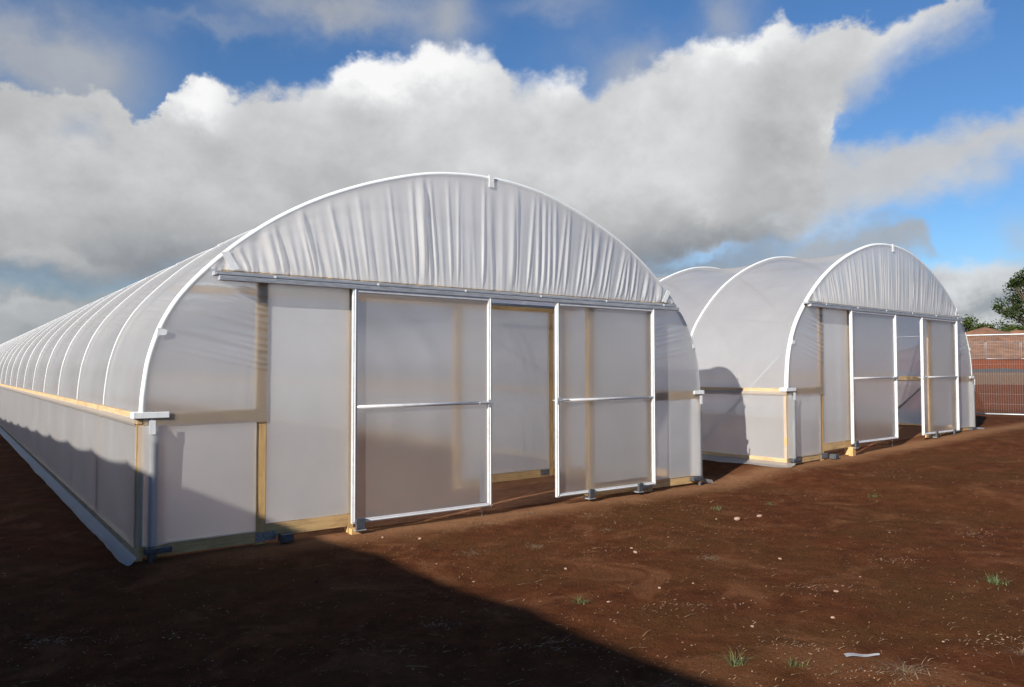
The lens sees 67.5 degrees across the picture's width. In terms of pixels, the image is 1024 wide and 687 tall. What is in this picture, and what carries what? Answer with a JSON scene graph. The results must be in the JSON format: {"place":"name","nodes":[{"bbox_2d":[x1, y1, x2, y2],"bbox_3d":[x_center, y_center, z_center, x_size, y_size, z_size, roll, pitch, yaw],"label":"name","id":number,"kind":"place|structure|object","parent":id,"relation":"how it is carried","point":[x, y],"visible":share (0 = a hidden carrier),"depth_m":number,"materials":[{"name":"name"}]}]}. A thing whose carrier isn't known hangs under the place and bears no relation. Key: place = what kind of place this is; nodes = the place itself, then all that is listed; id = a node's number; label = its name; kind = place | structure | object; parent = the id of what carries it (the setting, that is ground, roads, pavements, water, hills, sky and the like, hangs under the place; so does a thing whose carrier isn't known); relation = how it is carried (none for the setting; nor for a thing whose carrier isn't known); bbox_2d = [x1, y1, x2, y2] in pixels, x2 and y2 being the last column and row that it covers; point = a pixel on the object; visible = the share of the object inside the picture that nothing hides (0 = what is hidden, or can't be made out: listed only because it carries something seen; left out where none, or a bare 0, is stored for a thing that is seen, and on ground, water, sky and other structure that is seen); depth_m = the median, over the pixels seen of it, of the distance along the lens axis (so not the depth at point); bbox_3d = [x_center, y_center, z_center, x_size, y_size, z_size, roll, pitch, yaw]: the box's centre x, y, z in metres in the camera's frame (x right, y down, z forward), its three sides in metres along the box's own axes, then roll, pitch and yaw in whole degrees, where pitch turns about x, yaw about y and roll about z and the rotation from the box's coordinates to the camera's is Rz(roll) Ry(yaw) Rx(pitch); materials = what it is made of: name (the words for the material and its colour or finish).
{"place":"outdoors","nodes":[
{"label":"outdoors","id":0,"kind":"place"},
{"bbox_2d":[0,359,1023,686],"bbox_3d":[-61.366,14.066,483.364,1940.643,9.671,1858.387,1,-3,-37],"label":"ground","id":1,"kind":"structure","parent":0,"point":[942,503],"depth_m":5.76,"materials":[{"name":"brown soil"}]},
{"bbox_2d":[0,172,713,565],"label":"polytunnel","id":2,"kind":"structure","parent":1,"relation":"on","point":[408,346],"depth_m":8.19,"materials":[{"name":"white plastic"}]},
{"bbox_2d":[351,289,492,523],"bbox_3d":[-0.920,0.703,8.168,1.702,2.480,0.105,1,-3,-37],"label":"sliding door","id":3,"kind":"structure","parent":2,"relation":"in","point":[422,402],"depth_m":8.13,"materials":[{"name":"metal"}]},
{"bbox_2d":[552,302,655,497],"bbox_3d":[1.200,0.692,9.773,1.722,2.350,0.150,1,-3,-37],"label":"sliding door","id":4,"kind":"structure","parent":2,"relation":"in","point":[605,414],"depth_m":9.73,"materials":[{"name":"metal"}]},
{"bbox_2d":[0,467,1023,686],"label":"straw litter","id":5,"kind":"object","parent":1,"relation":"on","point":[594,613],"visible":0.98,"depth_m":4.70,"materials":[{"name":"beige plant"}]},
{"bbox_2d":[3,439,1023,686],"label":"soil crumbs","id":6,"kind":"object","parent":1,"relation":"on","point":[537,613],"visible":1,"depth_m":4.86,"materials":[{"name":"brown soil"}]},
{"bbox_2d":[571,595,588,604],"bbox_3d":[0.486,1.776,5.324,0.214,0.074,0.200,0,-2,10],"label":"grass tuft","id":7,"kind":"object","parent":1,"relation":"on","point":[578,601],"visible":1,"depth_m":5.34,"materials":[{"name":"green plant"}]},
{"bbox_2d":[697,553,723,560],"bbox_3d":[1.709,1.861,6.662,0.311,0.030,0.308,-1,-2,22],"label":"grass tuft","id":8,"kind":"object","parent":1,"relation":"on","point":[710,557],"visible":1,"depth_m":6.67,"materials":[{"name":"plant"}]},
{"bbox_2d":[714,644,755,666],"bbox_3d":[1.238,1.723,4.258,0.317,0.115,0.246,0,-2,-14],"label":"grass tuft","id":9,"kind":"object","parent":1,"relation":"on","point":[734,661],"visible":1,"depth_m":4.24,"materials":[{"name":"green plant"}]},
{"bbox_2d":[779,657,808,671],"bbox_3d":[1.547,1.761,4.235,0.206,0.061,0.173,-1,-2,24],"label":"grass tuft","id":10,"kind":"object","parent":1,"relation":"on","point":[791,663],"visible":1,"depth_m":4.24,"materials":[{"name":"green plant"}]},
{"bbox_2d":[657,243,983,467],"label":"polytunnel","id":11,"kind":"structure","parent":1,"relation":"on","point":[800,360],"depth_m":13.32,"materials":[{"name":"white plastic"}]},
{"bbox_2d":[849,310,898,445],"bbox_3d":[6.432,0.653,13.605,1.692,2.420,0.105,2,-3,-39],"label":"sliding door","id":12,"kind":"structure","parent":11,"relation":"in","point":[872,335],"depth_m":13.60,"materials":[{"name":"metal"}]},
{"bbox_2d":[918,317,959,434],"bbox_3d":[8.565,0.647,15.379,1.702,2.290,0.150,2,-3,-39],"label":"sliding door","id":13,"kind":"structure","parent":11,"relation":"in","point":[938,337],"depth_m":15.36,"materials":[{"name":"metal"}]},
{"bbox_2d":[844,653,879,656],"bbox_3d":[1.987,1.767,4.348,0.197,0.016,0.029,0,-2,-1],"label":"plastic strip","id":14,"kind":"object","parent":1,"relation":"on","point":[856,654],"visible":1,"depth_m":4.35,"materials":[{"name":"white plastic"}]},
{"bbox_2d":[864,657,946,684],"bbox_3d":[2.123,1.766,4.182,0.514,0.052,0.557,1,-2,-18],"label":"grass tuft","id":15,"kind":"object","parent":1,"relation":"on","point":[904,670],"visible":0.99,"depth_m":4.16,"materials":[{"name":"plant"}]},
{"bbox_2d":[962,314,985,331],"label":"broadleaf tree","id":16,"kind":"object","parent":1,"relation":"on","point":[968,323],"visible":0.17,"depth_m":130.97,"materials":[{"name":"green plant"}]},
{"bbox_2d":[971,342,984,358],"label":"fence panel","id":17,"kind":"object","parent":1,"relation":"on","point":[978,351],"visible":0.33,"depth_m":90.03,"materials":[{"name":"metal"}]},
{"bbox_2d":[979,321,999,329],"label":"broadleaf tree","id":18,"kind":"object","parent":1,"relation":"on","point":[990,325],"visible":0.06,"depth_m":141.33,"materials":[{"name":"green plant"}]},
{"bbox_2d":[977,572,1011,588],"bbox_3d":[3.713,1.792,5.834,0.328,0.088,0.307,0,-2,-15],"label":"grass tuft","id":19,"kind":"object","parent":1,"relation":"on","point":[993,581],"visible":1,"depth_m":5.85,"materials":[{"name":"green plant"}]},
{"bbox_2d":[966,327,1023,358],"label":"building","id":20,"kind":"structure","parent":1,"relation":"on","point":[995,340],"depth_m":109.31,"materials":[{"name":"brown brick"}]},
{"bbox_2d":[967,333,1023,414],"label":"fence panel","id":21,"kind":"object","parent":1,"relation":"on","point":[1000,371],"visible":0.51,"depth_m":19.24,"materials":[{"name":"metal"}]},
{"bbox_2d":[986,342,1019,358],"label":"fence panel","id":22,"kind":"object","parent":1,"relation":"on","point":[1002,349],"visible":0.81,"depth_m":90.01,"materials":[{"name":"metal"}]},
{"bbox_2d":[991,268,1023,329],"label":"broadleaf tree","id":23,"kind":"object","parent":1,"relation":"on","point":[1016,309],"visible":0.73,"depth_m":139.09,"materials":[{"name":"green plant"}]},
{"bbox_2d":[997,321,1023,329],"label":"broadleaf tree","id":24,"kind":"object","parent":1,"relation":"on","point":[1014,326],"visible":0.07,"depth_m":135.49,"materials":[{"name":"green plant"}]},
{"bbox_2d":[1004,645,1023,664],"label":"grass tuft","id":25,"kind":"object","parent":1,"relation":"on","point":[1022,651],"visible":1,"depth_m":4.41,"materials":[{"name":"plant"}]},
{"bbox_2d":[1009,329,1023,335],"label":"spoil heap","id":26,"kind":"object","parent":1,"relation":"on","point":[1017,331],"visible":0.16,"depth_m":120.59,"materials":[{"name":"brown soil"}]},
{"bbox_2d":[0,0,1023,343],"label":"sky","id":27,"kind":"structure","parent":0,"point":[139,139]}
]}

